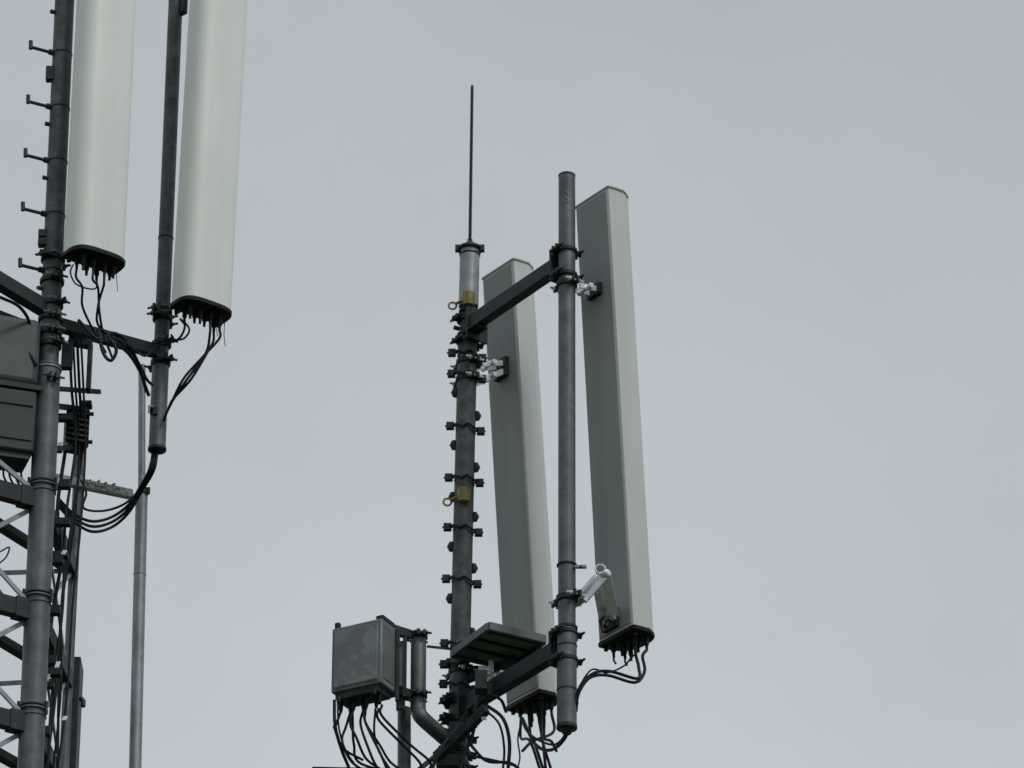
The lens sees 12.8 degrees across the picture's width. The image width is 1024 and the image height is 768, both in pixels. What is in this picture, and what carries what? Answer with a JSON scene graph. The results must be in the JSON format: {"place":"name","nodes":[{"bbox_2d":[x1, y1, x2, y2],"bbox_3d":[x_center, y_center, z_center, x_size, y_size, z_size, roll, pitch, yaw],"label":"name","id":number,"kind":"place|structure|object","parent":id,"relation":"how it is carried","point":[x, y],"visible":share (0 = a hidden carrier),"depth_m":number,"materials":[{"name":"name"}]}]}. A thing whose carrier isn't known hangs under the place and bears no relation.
{"place":"outdoors","nodes":[
{"label":"outdoors","id":0,"kind":"place"},
{"bbox_2d":[0,0,1023,767],"label":"sky","id":1,"kind":"structure","parent":0,"point":[826,198],"materials":[{"name":"grey"}]},
{"label":"terrain","id":2,"kind":"structure","parent":0,"visible":0},
{"bbox_3d":[-1.200,10.638,16.769,6.400,0.200,5.200,0,-28,0],"label":"concrete pad","id":3,"kind":"object","parent":2,"relation":"on","visible":0},
{"bbox_2d":[0,0,83,767],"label":"lattice tower","id":4,"kind":"structure","parent":3,"relation":"on","point":[24,718],"depth_m":21.36,"materials":[{"name":"metal"}]},
{"bbox_2d":[0,387,36,472],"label":"remote radio unit","id":5,"kind":"object","parent":4,"relation":"attached to","point":[17,420],"visible":1,"depth_m":21.29,"materials":[{"name":"grey metal"}]},
{"bbox_2d":[0,315,41,392],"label":"remote radio unit","id":6,"kind":"object","parent":4,"relation":"attached to","point":[19,339],"visible":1,"depth_m":21.46,"materials":[{"name":"metal"}]},
{"bbox_2d":[57,400,93,454],"bbox_3d":[-2.086,0.223,21.628,0.162,0.435,0.441,-4,-28,8],"label":"clamp","id":7,"kind":"object","parent":4,"relation":"attached to","point":[68,441],"visible":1,"depth_m":21.73,"materials":[{"name":"metal"}]},
{"bbox_2d":[69,657,85,767],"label":"pole","id":8,"kind":"object","parent":4,"relation":"attached to","point":[78,702],"visible":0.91,"depth_m":21.64,"materials":[{"name":"metal"}]},
{"bbox_2d":[0,271,160,393],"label":"cross arm","id":9,"kind":"object","parent":4,"relation":"attached to","point":[16,291],"visible":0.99,"depth_m":21.68},
{"bbox_2d":[144,0,187,454],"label":"antenna mounting pole","id":10,"kind":"object","parent":9,"relation":"attached to","point":[158,367],"visible":0.97,"depth_m":22.44,"materials":[{"name":"metal"}]},
{"bbox_2d":[147,0,246,331],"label":"panel antenna","id":11,"kind":"object","parent":10,"relation":"attached to","point":[206,209],"visible":1,"depth_m":22.38,"materials":[{"name":"plastic"}]},
{"bbox_2d":[37,0,135,280],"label":"panel antenna","id":12,"kind":"object","parent":4,"relation":"attached to","point":[96,195],"visible":1,"depth_m":21.95,"materials":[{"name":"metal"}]},
{"bbox_2d":[0,264,225,767],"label":"jumper cables","id":13,"kind":"object","parent":4,"relation":"attached to","point":[62,556],"visible":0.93,"depth_m":21.63,"materials":[{"name":"rubber"}]},
{"bbox_2d":[56,364,149,767],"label":"galvanised pole","id":14,"kind":"object","parent":3,"relation":"on","point":[138,638],"visible":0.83,"depth_m":22.11,"materials":[{"name":"metal"}]},
{"bbox_2d":[395,625,451,767],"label":"radio support pole","id":15,"kind":"object","parent":3,"relation":"on","point":[417,692],"visible":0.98,"depth_m":22.25,"materials":[{"name":"metal"}]},
{"bbox_2d":[331,615,406,712],"bbox_3d":[-0.693,1.379,22.182,0.301,0.464,0.228,-14,-31,24],"label":"remote radio unit","id":16,"kind":"object","parent":15,"relation":"attached to","point":[365,663],"visible":1,"depth_m":22.10,"materials":[{"name":"metal"}]},
{"bbox_2d":[438,240,486,767],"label":"telecom mast","id":17,"kind":"object","parent":3,"relation":"on","point":[465,515],"visible":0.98,"depth_m":23.02,"materials":[{"name":"metal"}]},
{"bbox_2d":[312,660,511,767],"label":"mast junction bracket","id":18,"kind":"object","parent":17,"relation":"attached to","point":[463,731],"visible":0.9,"depth_m":22.19,"materials":[{"name":"metal"}]},
{"bbox_2d":[467,85,473,240],"bbox_3d":[-0.218,-1.151,23.943,0.027,0.967,0.027,-25,-37,39],"label":"lightning rod","id":19,"kind":"object","parent":17,"relation":"on","point":[470,168],"visible":1,"depth_m":23.93,"materials":[{"name":"black metal"}]},
{"bbox_2d":[451,622,545,683],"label":"step platform","id":20,"kind":"structure","parent":17,"relation":"attached to","point":[503,647],"depth_m":22.40,"materials":[{"name":"grey metal"}]},
{"bbox_2d":[442,258,556,726],"bbox_3d":[-0.052,0.498,23.255,0.650,2.516,0.294,22,-35,-35],"label":"panel antenna","id":21,"kind":"object","parent":17,"relation":"attached to","point":[511,364],"visible":0.94,"depth_m":23.28,"materials":[{"name":"plastic"}]},
{"bbox_2d":[440,624,585,726],"bbox_3d":[-0.001,1.433,22.190,0.171,0.214,0.963,20,-34,-33],"label":"cross arm","id":22,"kind":"object","parent":17,"relation":"attached to","point":[525,669],"visible":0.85,"depth_m":22.11},
{"bbox_2d":[556,171,577,735],"bbox_3d":[0.266,0.302,22.412,0.111,3.078,0.104,0,-28,0],"label":"antenna mounting pole","id":23,"kind":"object","parent":22,"relation":"attached to","point":[566,690],"visible":1,"depth_m":22.33,"materials":[{"name":"metal"}]},
{"bbox_2d":[333,565,647,767],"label":"jumper cables","id":24,"kind":"object","parent":23,"relation":"attached to","point":[531,740],"visible":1,"depth_m":22.03,"materials":[{"name":"rubber"}]},
{"bbox_2d":[548,185,654,660],"bbox_3d":[0.445,0.156,22.630,0.306,2.519,0.564,-23,-36,36],"label":"panel antenna","id":25,"kind":"object","parent":23,"relation":"attached to","point":[618,585],"visible":1,"depth_m":22.60,"materials":[{"name":"plastic"}]},
{"bbox_2d":[450,242,584,351],"bbox_3d":[0.025,-0.436,23.185,0.171,0.197,0.948,20,-34,-32],"label":"cross arm","id":26,"kind":"object","parent":17,"relation":"attached to","point":[475,322],"visible":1,"depth_m":23.17}
]}

